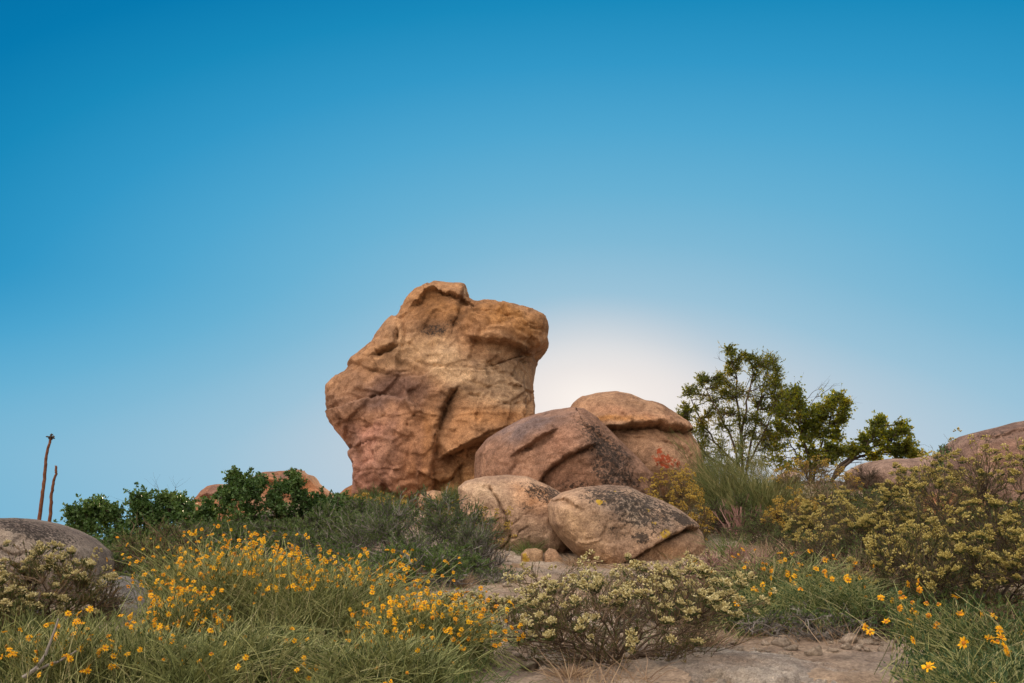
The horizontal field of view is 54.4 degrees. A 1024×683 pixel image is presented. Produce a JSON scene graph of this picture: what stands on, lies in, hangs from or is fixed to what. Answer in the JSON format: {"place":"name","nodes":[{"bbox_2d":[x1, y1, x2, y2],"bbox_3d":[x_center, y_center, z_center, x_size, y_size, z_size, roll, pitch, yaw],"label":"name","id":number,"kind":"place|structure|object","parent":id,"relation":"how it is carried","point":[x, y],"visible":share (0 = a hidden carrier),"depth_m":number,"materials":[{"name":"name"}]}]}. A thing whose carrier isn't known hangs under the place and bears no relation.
{"place":"outdoors","nodes":[
{"label":"outdoors","id":0,"kind":"place"},
{"bbox_2d":[451,503,516,564],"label":"shrub","id":1,"kind":"object","parent":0,"point":[499,526],"visible":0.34,"depth_m":10.38,"materials":[{"name":"green plant"}]},
{"bbox_2d":[0,0,1023,538],"label":"sky","id":2,"kind":"structure","parent":0,"point":[208,208],"materials":[{"name":"blue"}]},
{"bbox_2d":[50,480,1023,682],"bbox_3d":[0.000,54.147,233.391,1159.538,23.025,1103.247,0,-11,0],"label":"ground","id":3,"kind":"structure","parent":0,"point":[851,659],"depth_m":4.83,"materials":[{"name":"soil"}]},
{"bbox_2d":[0,576,33,633],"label":"cream brush","id":4,"kind":"object","parent":3,"relation":"on","point":[5,603],"visible":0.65,"depth_m":4.45,"materials":[{"name":"beige plant"}]},
{"bbox_2d":[0,596,63,636],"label":"grass tuft","id":5,"kind":"object","parent":3,"relation":"on","point":[42,616],"visible":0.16,"depth_m":4.53,"materials":[{"name":"green plant"}]},
{"bbox_2d":[0,609,66,682],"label":"daisy bush","id":6,"kind":"object","parent":3,"relation":"on","point":[5,642],"visible":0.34,"depth_m":3.82,"materials":[{"name":"green plant"}]},
{"bbox_2d":[37,433,54,519],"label":"agave stalk","id":7,"kind":"object","parent":3,"relation":"on","point":[50,438],"visible":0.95,"depth_m":9.13,"materials":[{"name":"brown plant"}]},
{"bbox_2d":[22,618,76,677],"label":"dead branch","id":8,"kind":"object","parent":3,"relation":"on","point":[34,669],"visible":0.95,"depth_m":3.60,"materials":[{"name":"grey wood"}]},
{"bbox_2d":[1,603,98,672],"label":"grass tuft","id":9,"kind":"object","parent":3,"relation":"on","point":[29,628],"visible":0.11,"depth_m":4.15,"materials":[{"name":"green plant"}]},
{"bbox_2d":[0,518,115,605],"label":"boulder","id":10,"kind":"object","parent":3,"relation":"on","point":[19,531],"visible":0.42,"depth_m":6.51,"materials":[{"name":"stone"}]},
{"bbox_2d":[0,606,127,682],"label":"daisy bush","id":11,"kind":"object","parent":3,"relation":"on","point":[68,669],"visible":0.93,"depth_m":3.67,"materials":[{"name":"green plant"}]},
{"bbox_2d":[0,539,133,628],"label":"cream brush","id":12,"kind":"object","parent":3,"relation":"on","point":[72,575],"visible":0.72,"depth_m":4.81,"materials":[{"name":"beige plant"}]},
{"bbox_2d":[53,493,151,550],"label":"green bush","id":13,"kind":"object","parent":3,"relation":"on","point":[92,512],"visible":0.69,"depth_m":10.83,"materials":[{"name":"green plant"}]},
{"bbox_2d":[57,602,150,648],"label":"grass tuft","id":14,"kind":"object","parent":3,"relation":"on","point":[110,624],"visible":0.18,"depth_m":4.35,"materials":[{"name":"green plant"}]},
{"bbox_2d":[95,571,124,621],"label":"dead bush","id":15,"kind":"object","parent":3,"relation":"on","point":[114,603],"visible":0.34,"depth_m":5.52,"materials":[{"name":"brown plant"}]},
{"bbox_2d":[93,576,157,618],"bbox_3d":[-2.332,1.603,6.008,0.329,0.367,0.578,0,-11,0],"label":"rock","id":16,"kind":"object","parent":3,"relation":"on","point":[124,583],"visible":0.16,"depth_m":5.89,"materials":[{"name":"stone"}]},
{"bbox_2d":[77,604,213,682],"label":"daisy bush","id":17,"kind":"object","parent":3,"relation":"on","point":[140,642],"visible":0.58,"depth_m":3.75,"materials":[{"name":"green plant"}]},
{"bbox_2d":[111,476,208,543],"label":"green bush","id":18,"kind":"object","parent":3,"relation":"on","point":[172,506],"visible":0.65,"depth_m":11.30,"materials":[{"name":"green plant"}]},
{"bbox_2d":[106,509,220,579],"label":"twiggy shrub","id":19,"kind":"object","parent":3,"relation":"on","point":[166,531],"visible":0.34,"depth_m":7.40,"materials":[{"name":"green plant"}]},
{"bbox_2d":[115,553,233,599],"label":"twiggy shrub","id":20,"kind":"object","parent":3,"relation":"on","point":[123,571],"visible":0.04,"depth_m":6.85,"materials":[{"name":"green plant"}]},
{"bbox_2d":[127,578,233,647],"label":"daisy bush","id":21,"kind":"object","parent":3,"relation":"on","point":[184,611],"visible":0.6,"depth_m":4.52,"materials":[{"name":"green plant"}]},
{"bbox_2d":[114,625,265,682],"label":"grass tuft","id":22,"kind":"object","parent":3,"relation":"on","point":[189,675],"visible":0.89,"depth_m":3.60,"materials":[{"name":"green plant"}]},
{"bbox_2d":[156,516,241,541],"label":"twiggy shrub","id":23,"kind":"object","parent":3,"relation":"on","point":[187,524],"visible":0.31,"depth_m":10.71,"materials":[{"name":"green plant"}]},
{"bbox_2d":[179,489,222,522],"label":"green bush","id":24,"kind":"object","parent":3,"relation":"on","point":[208,513],"visible":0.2,"depth_m":12.24,"materials":[{"name":"green plant"}]},
{"bbox_2d":[97,520,337,639],"bbox_3d":[-1.514,1.249,5.132,1.376,0.655,1.363,5,-12,-25],"label":"daisy bush","id":25,"kind":"object","parent":3,"relation":"on","point":[213,578],"visible":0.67,"depth_m":4.98,"materials":[{"name":"green plant"}]},
{"bbox_2d":[198,465,273,526],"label":"green bush","id":26,"kind":"object","parent":3,"relation":"on","point":[240,488],"visible":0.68,"depth_m":11.82,"materials":[{"name":"green plant"}]},
{"bbox_2d":[185,526,292,558],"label":"twiggy shrub","id":27,"kind":"object","parent":3,"relation":"on","point":[235,535],"visible":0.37,"depth_m":9.82,"materials":[{"name":"green plant"}]},
{"bbox_2d":[129,602,364,682],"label":"daisy bush","id":28,"kind":"object","parent":3,"relation":"on","point":[269,646],"visible":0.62,"depth_m":3.81,"materials":[{"name":"green plant"}]},
{"bbox_2d":[224,517,286,538],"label":"twiggy shrub","id":29,"kind":"object","parent":3,"relation":"on","point":[255,523],"visible":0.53,"depth_m":11.04,"materials":[{"name":"green plant"}]},
{"bbox_2d":[185,469,333,520],"bbox_3d":[-6.293,4.223,25.787,4.103,1.788,3.529,0,-11,0],"label":"rock outcrop","id":30,"kind":"object","parent":3,"relation":"on","point":[312,484],"visible":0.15,"depth_m":24.64,"materials":[{"name":"stone"}]},
{"bbox_2d":[257,517,308,535],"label":"twiggy shrub","id":31,"kind":"object","parent":3,"relation":"on","point":[292,520],"visible":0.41,"depth_m":11.24,"materials":[{"name":"green plant"}]},
{"bbox_2d":[260,524,346,552],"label":"twiggy shrub","id":32,"kind":"object","parent":3,"relation":"on","point":[312,537],"visible":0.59,"depth_m":10.22,"materials":[{"name":"green plant"}]},
{"bbox_2d":[256,468,355,523],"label":"green bush","id":33,"kind":"object","parent":3,"relation":"on","point":[293,484],"visible":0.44,"depth_m":12.29,"materials":[{"name":"green plant"}]},
{"bbox_2d":[280,664,352,682],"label":"grass tuft","id":34,"kind":"object","parent":3,"relation":"on","point":[319,680],"visible":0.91,"depth_m":3.60,"materials":[{"name":"green plant"}]},
{"bbox_2d":[274,509,359,537],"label":"twiggy shrub","id":35,"kind":"object","parent":3,"relation":"on","point":[305,522],"visible":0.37,"depth_m":11.18,"materials":[{"name":"green plant"}]},
{"bbox_2d":[276,539,372,565],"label":"twiggy shrub","id":36,"kind":"object","parent":3,"relation":"on","point":[345,549],"visible":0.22,"depth_m":9.05,"materials":[{"name":"green plant"}]},
{"bbox_2d":[211,532,461,654],"bbox_3d":[-0.987,1.271,5.052,1.363,0.628,1.340,-7,-12,32],"label":"daisy bush","id":37,"kind":"object","parent":3,"relation":"on","point":[337,601],"visible":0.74,"depth_m":4.84,"materials":[{"name":"green plant"}]},
{"bbox_2d":[304,493,407,544],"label":"twiggy shrub","id":38,"kind":"object","parent":3,"relation":"on","point":[356,504],"visible":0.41,"depth_m":11.28,"materials":[{"name":"green plant"}]},
{"bbox_2d":[298,552,413,591],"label":"twiggy shrub","id":39,"kind":"object","parent":3,"relation":"on","point":[351,562],"visible":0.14,"depth_m":7.73,"materials":[{"name":"green plant"}]},
{"bbox_2d":[349,483,401,501],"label":"shrub","id":40,"kind":"object","parent":3,"relation":"on","point":[372,494],"visible":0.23,"depth_m":15.73,"materials":[{"name":"green plant"}]},
{"bbox_2d":[262,619,490,682],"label":"daisy bush","id":41,"kind":"object","parent":3,"relation":"on","point":[354,673],"visible":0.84,"depth_m":3.75,"materials":[{"name":"green plant"}]},
{"bbox_2d":[321,482,502,561],"bbox_3d":[-1.002,1.915,10.252,1.723,0.959,1.675,8,-13,-37],"label":"twiggy shrub","id":42,"kind":"object","parent":3,"relation":"on","point":[432,525],"visible":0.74,"depth_m":10.06,"materials":[{"name":"green plant"}]},
{"bbox_2d":[350,621,477,682],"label":"grass tuft","id":43,"kind":"object","parent":3,"relation":"on","point":[437,675],"visible":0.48,"depth_m":3.79,"materials":[{"name":"green plant"}]},
{"bbox_2d":[360,535,476,586],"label":"twiggy shrub","id":44,"kind":"object","parent":3,"relation":"on","point":[427,560],"visible":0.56,"depth_m":8.23,"materials":[{"name":"green plant"}]},
{"bbox_2d":[325,281,548,507],"bbox_3d":[-1.332,1.019,18.044,4.022,4.318,3.597,0,-11,0],"label":"boulder","id":45,"kind":"object","parent":3,"relation":"on","point":[430,386],"visible":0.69,"depth_m":16.77,"materials":[{"name":"stone"}]},
{"bbox_2d":[379,539,494,577],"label":"twiggy shrub","id":46,"kind":"object","parent":3,"relation":"on","point":[474,558],"visible":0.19,"depth_m":9.12,"materials":[{"name":"green plant"}]},
{"bbox_2d":[342,586,553,682],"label":"daisy bush","id":47,"kind":"object","parent":3,"relation":"on","point":[460,625],"visible":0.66,"depth_m":4.43,"materials":[{"name":"green plant"}]},
{"bbox_2d":[429,591,523,615],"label":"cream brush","id":48,"kind":"object","parent":3,"relation":"on","point":[491,603],"visible":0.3,"depth_m":6.67,"materials":[{"name":"beige plant"}]},
{"bbox_2d":[446,511,513,572],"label":"twiggy shrub","id":49,"kind":"object","parent":3,"relation":"on","point":[479,538],"visible":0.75,"depth_m":9.64,"materials":[{"name":"green plant"}]},
{"bbox_2d":[465,564,524,583],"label":"twiggy shrub","id":50,"kind":"object","parent":3,"relation":"on","point":[495,575],"visible":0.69,"depth_m":8.71,"materials":[{"name":"grey plant"}]},
{"bbox_2d":[0,485,1023,682],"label":"grass","id":51,"kind":"structure","parent":3,"relation":"on","point":[484,673],"depth_m":5.22,"materials":[{"name":"green plant"}]},
{"bbox_2d":[458,475,569,552],"bbox_3d":[0.044,2.259,12.775,1.469,1.078,1.684,0,-11,0],"label":"boulder","id":52,"kind":"object","parent":3,"relation":"on","point":[526,499],"visible":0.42,"depth_m":12.04,"materials":[{"name":"stone"}]},
{"bbox_2d":[5,478,1022,682],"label":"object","id":53,"kind":"structure","parent":3,"relation":"on","point":[645,677],"depth_m":5.07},
{"bbox_2d":[498,535,565,555],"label":"grass clump","id":54,"kind":"object","parent":3,"relation":"on","point":[523,547],"visible":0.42,"depth_m":11.74,"materials":[{"name":"green plant"}]},
{"bbox_2d":[497,593,567,633],"bbox_3d":[0.132,1.654,5.974,0.458,0.287,0.425,0,-11,0],"label":"cream brush","id":55,"kind":"object","parent":3,"relation":"on","point":[538,626],"visible":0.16,"depth_m":5.97,"materials":[{"name":"beige plant"}]},
{"bbox_2d":[521,548,543,561],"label":"rock","id":56,"kind":"object","parent":3,"relation":"on","point":[531,555],"visible":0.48,"depth_m":11.14,"materials":[{"name":"stone"}]},
{"bbox_2d":[528,649,569,669],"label":"rock","id":57,"kind":"object","parent":3,"relation":"on","point":[545,664],"visible":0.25,"depth_m":4.66,"materials":[{"name":"stone"}]},
{"bbox_2d":[474,407,653,496],"bbox_3d":[0.750,1.852,14.414,2.592,1.780,2.643,0,-11,0],"label":"boulder","id":58,"kind":"object","parent":3,"relation":"on","point":[565,449],"visible":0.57,"depth_m":13.40,"materials":[{"name":"stone"}]},
{"bbox_2d":[535,661,602,680],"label":"grass clump","id":59,"kind":"object","parent":3,"relation":"on","point":[572,673],"visible":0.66,"depth_m":4.29,"materials":[{"name":"plant"}]},
{"bbox_2d":[452,547,777,669],"bbox_3d":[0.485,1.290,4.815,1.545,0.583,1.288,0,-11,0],"label":"cream brush","id":60,"kind":"object","parent":3,"relation":"on","point":[691,614],"visible":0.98,"depth_m":4.59,"materials":[{"name":"beige plant"}]},
{"bbox_2d":[547,485,705,564],"bbox_3d":[1.340,2.277,11.785,1.840,1.144,1.871,0,-11,0],"label":"boulder","id":61,"kind":"object","parent":3,"relation":"on","point":[612,524],"visible":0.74,"depth_m":11.04,"materials":[{"name":"stone"}]},
{"bbox_2d":[571,391,703,502],"bbox_3d":[2.002,1.796,16.548,2.295,1.899,2.673,0,-11,0],"label":"boulder","id":62,"kind":"object","parent":3,"relation":"on","point":[638,427],"visible":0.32,"depth_m":15.50,"materials":[{"name":"stone"}]},
{"bbox_2d":[635,463,718,542],"bbox_3d":[1.986,2.031,12.245,1.063,1.064,1.044,0,-11,0],"label":"ochre brush","id":63,"kind":"object","parent":3,"relation":"on","point":[681,505],"visible":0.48,"depth_m":12.17,"materials":[{"name":"yellow plant"}]},
{"bbox_2d":[687,440,735,506],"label":"broom bush","id":64,"kind":"object","parent":3,"relation":"on","point":[710,459],"visible":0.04,"depth_m":14.83,"materials":[{"name":"green plant"}]},
{"bbox_2d":[649,621,778,646],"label":"grass clump","id":65,"kind":"object","parent":3,"relation":"on","point":[715,641],"visible":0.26,"depth_m":5.09,"materials":[{"name":"plant"}]},
{"bbox_2d":[671,540,775,599],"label":"dry bush","id":66,"kind":"object","parent":3,"relation":"on","point":[730,551],"visible":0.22,"depth_m":7.04,"materials":[{"name":"grey plant"}]},
{"bbox_2d":[693,530,763,559],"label":"grass clump","id":67,"kind":"object","parent":3,"relation":"on","point":[719,548],"visible":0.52,"depth_m":10.36,"materials":[{"name":"green plant"}]},
{"bbox_2d":[693,489,767,536],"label":"twiggy shrub","id":68,"kind":"object","parent":3,"relation":"on","point":[716,503],"visible":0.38,"depth_m":12.53,"materials":[{"name":"green plant"}]},
{"bbox_2d":[651,584,812,638],"bbox_3d":[1.377,1.562,5.820,0.881,0.290,0.898,-8,-13,38],"label":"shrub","id":69,"kind":"object","parent":3,"relation":"on","point":[761,611],"visible":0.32,"depth_m":5.65,"materials":[{"name":"green plant"}]},
{"bbox_2d":[675,342,791,474],"bbox_3d":[3.870,1.219,17.411,2.080,2.617,1.826,-3,-11,18],"label":"juniper tree","id":70,"kind":"object","parent":3,"relation":"on","point":[718,380],"visible":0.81,"depth_m":17.20,"materials":[{"name":"green plant"}]},
{"bbox_2d":[713,494,767,539],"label":"dead bush","id":71,"kind":"object","parent":3,"relation":"on","point":[738,524],"visible":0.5,"depth_m":12.32,"materials":[{"name":"brown plant"}]},
{"bbox_2d":[661,424,829,523],"bbox_3d":[3.295,1.768,13.793,2.572,1.490,2.575,0,-11,0],"label":"broom bush","id":72,"kind":"object","parent":3,"relation":"on","point":[713,491],"visible":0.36,"depth_m":13.66,"materials":[{"name":"green plant"}]},
{"bbox_2d":[654,647,856,682],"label":"rock ledge","id":73,"kind":"object","parent":3,"relation":"on","point":[729,665],"visible":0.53,"depth_m":4.30,"materials":[{"name":"stone"}]},
{"bbox_2d":[720,504,801,544],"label":"twiggy shrub","id":74,"kind":"object","parent":3,"relation":"on","point":[757,524],"visible":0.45,"depth_m":11.09,"materials":[{"name":"green plant"}]},
{"bbox_2d":[719,461,818,530],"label":"broom bush","id":75,"kind":"object","parent":3,"relation":"on","point":[765,501],"visible":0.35,"depth_m":12.70,"materials":[{"name":"green plant"}]},
{"bbox_2d":[695,546,876,601],"bbox_3d":[1.895,1.607,6.784,1.486,0.434,1.484,-4,-11,19],"label":"daisy bush","id":76,"kind":"object","parent":3,"relation":"on","point":[786,572],"visible":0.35,"depth_m":6.58,"materials":[{"name":"green plant"}]},
{"bbox_2d":[755,521,826,555],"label":"twiggy shrub","id":77,"kind":"object","parent":3,"relation":"on","point":[778,535],"visible":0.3,"depth_m":9.98,"materials":[{"name":"green plant"}]},
{"bbox_2d":[760,486,833,543],"bbox_3d":[3.070,1.907,10.860,0.791,0.688,0.818,0,-11,0],"label":"ochre brush","id":78,"kind":"object","parent":3,"relation":"on","point":[778,511],"visible":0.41,"depth_m":10.76,"materials":[{"name":"yellow plant"}]},
{"bbox_2d":[747,527,864,573],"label":"twiggy shrub","id":79,"kind":"object","parent":3,"relation":"on","point":[807,555],"visible":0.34,"depth_m":8.00,"materials":[{"name":"green plant"}]},
{"bbox_2d":[762,376,857,482],"bbox_3d":[5.031,1.458,16.649,1.754,1.925,1.469,0,-11,0],"label":"oak tree","id":80,"kind":"object","parent":3,"relation":"on","point":[814,417],"visible":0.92,"depth_m":16.48,"materials":[{"name":"green plant"}]},
{"bbox_2d":[727,596,893,642],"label":"dry bush","id":81,"kind":"object","parent":3,"relation":"on","point":[805,616],"visible":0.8,"depth_m":5.29,"materials":[{"name":"grey plant"}]},
{"bbox_2d":[766,455,865,510],"bbox_3d":[3.970,1.955,13.052,1.238,0.953,1.170,0,-11,0],"label":"ochre brush","id":82,"kind":"object","parent":3,"relation":"on","point":[820,478],"visible":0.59,"depth_m":12.98,"materials":[{"name":"green plant"}]},
{"bbox_2d":[728,564,928,641],"bbox_3d":[1.900,1.456,5.693,1.259,0.364,1.427,6,-12,-28],"label":"daisy bush","id":83,"kind":"object","parent":3,"relation":"on","point":[830,594],"visible":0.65,"depth_m":5.55,"materials":[{"name":"green plant"}]},
{"bbox_2d":[811,479,859,530],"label":"twiggy shrub","id":84,"kind":"object","parent":3,"relation":"on","point":[823,491],"visible":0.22,"depth_m":11.02,"materials":[{"name":"green plant"}]},
{"bbox_2d":[778,485,899,560],"bbox_3d":[2.900,1.693,9.043,0.995,0.794,0.972,6,-12,-30],"label":"cream brush","id":85,"kind":"object","parent":3,"relation":"on","point":[806,504],"visible":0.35,"depth_m":8.93,"materials":[{"name":"green plant"}]},
{"bbox_2d":[813,541,899,587],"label":"grass clump","id":86,"kind":"object","parent":3,"relation":"on","point":[855,556],"visible":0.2,"depth_m":7.01,"materials":[{"name":"green plant"}]},
{"bbox_2d":[835,485,889,507],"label":"twiggy shrub","id":87,"kind":"object","parent":3,"relation":"on","point":[865,491],"visible":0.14,"depth_m":13.21,"materials":[{"name":"green plant"}]},
{"bbox_2d":[845,465,887,499],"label":"dead bush","id":88,"kind":"object","parent":3,"relation":"on","point":[869,479],"visible":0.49,"depth_m":14.39,"materials":[{"name":"brown plant"}]},
{"bbox_2d":[815,594,927,632],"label":"twiggy shrub","id":89,"kind":"object","parent":3,"relation":"on","point":[878,612],"visible":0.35,"depth_m":5.34,"materials":[{"name":"green plant"}]},
{"bbox_2d":[790,466,957,583],"bbox_3d":[2.878,1.462,7.773,1.259,0.953,1.116,7,-13,-33],"label":"cream brush","id":90,"kind":"object","parent":3,"relation":"on","point":[866,522],"visible":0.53,"depth_m":7.67,"materials":[{"name":"yellow plant"}]},
{"bbox_2d":[810,495,944,556],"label":"twiggy shrub","id":91,"kind":"object","parent":3,"relation":"on","point":[881,519],"visible":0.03,"depth_m":9.21,"materials":[{"name":"green plant"}]},
{"bbox_2d":[830,409,928,481],"bbox_3d":[5.836,1.681,15.939,1.606,1.196,1.225,0,-11,0],"label":"oak tree","id":92,"kind":"object","parent":3,"relation":"on","point":[906,448],"visible":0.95,"depth_m":15.73,"materials":[{"name":"green plant"}]},
{"bbox_2d":[816,526,950,592],"bbox_3d":[2.742,1.612,7.219,1.110,0.568,0.838,-5,-12,26],"label":"twiggy shrub","id":93,"kind":"object","parent":3,"relation":"on","point":[858,546],"visible":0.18,"depth_m":7.20,"materials":[{"name":"green plant"}]},
{"bbox_2d":[843,456,933,493],"bbox_3d":[6.027,2.090,15.326,1.602,0.647,2.165,0,-11,0],"label":"boulder","id":94,"kind":"object","parent":3,"relation":"on","point":[885,467],"visible":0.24,"depth_m":14.63,"materials":[{"name":"stone"}]},
{"bbox_2d":[869,612,938,641],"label":"twiggy shrub","id":95,"kind":"object","parent":3,"relation":"on","point":[887,633],"visible":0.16,"depth_m":5.16,"materials":[{"name":"green plant"}]},
{"bbox_2d":[843,524,1016,596],"bbox_3d":[2.656,1.466,6.477,1.094,0.564,1.026,-8,-13,37],"label":"cream brush","id":96,"kind":"object","parent":3,"relation":"on","point":[881,570],"visible":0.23,"depth_m":6.40,"materials":[{"name":"green plant"}]},
{"bbox_2d":[872,461,996,529],"bbox_3d":[3.949,1.548,9.479,1.295,0.845,1.038,0,-11,0],"label":"cream brush","id":97,"kind":"object","parent":3,"relation":"on","point":[901,470],"visible":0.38,"depth_m":9.36,"materials":[{"name":"green plant"}]},
{"bbox_2d":[862,493,1023,614],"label":"cream brush","id":98,"kind":"object","parent":3,"relation":"on","point":[1006,563],"visible":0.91,"depth_m":5.48,"materials":[{"name":"green plant"}]},
{"bbox_2d":[862,579,1023,682],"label":"daisy bush","id":99,"kind":"object","parent":3,"relation":"on","point":[975,637],"visible":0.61,"depth_m":4.11,"materials":[{"name":"green plant"}]},
{"bbox_2d":[878,632,1023,682],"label":"daisy bush","id":100,"kind":"object","parent":3,"relation":"on","point":[961,670],"visible":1,"depth_m":3.58,"materials":[{"name":"green plant"}]},
{"bbox_2d":[883,584,1023,626],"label":"twiggy shrub","id":101,"kind":"object","parent":3,"relation":"on","point":[945,594],"visible":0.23,"depth_m":5.43,"materials":[{"name":"green plant"}]},
{"bbox_2d":[892,427,1023,586],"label":"cream brush","id":102,"kind":"object","parent":3,"relation":"on","point":[968,492],"visible":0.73,"depth_m":6.98,"materials":[{"name":"green plant"}]},
{"bbox_2d":[912,499,1023,562],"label":"twiggy shrub","id":103,"kind":"object","parent":3,"relation":"on","point":[981,524],"visible":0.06,"depth_m":7.88,"materials":[{"name":"green plant"}]},
{"bbox_2d":[925,421,1023,518],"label":"boulder","id":104,"kind":"object","parent":3,"relation":"on","point":[1007,434],"visible":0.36,"depth_m":11.02,"materials":[{"name":"stone"}]},
{"bbox_2d":[931,598,1023,633],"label":"dry bush","id":105,"kind":"object","parent":3,"relation":"on","point":[997,610],"visible":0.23,"depth_m":5.03,"materials":[{"name":"grey plant"}]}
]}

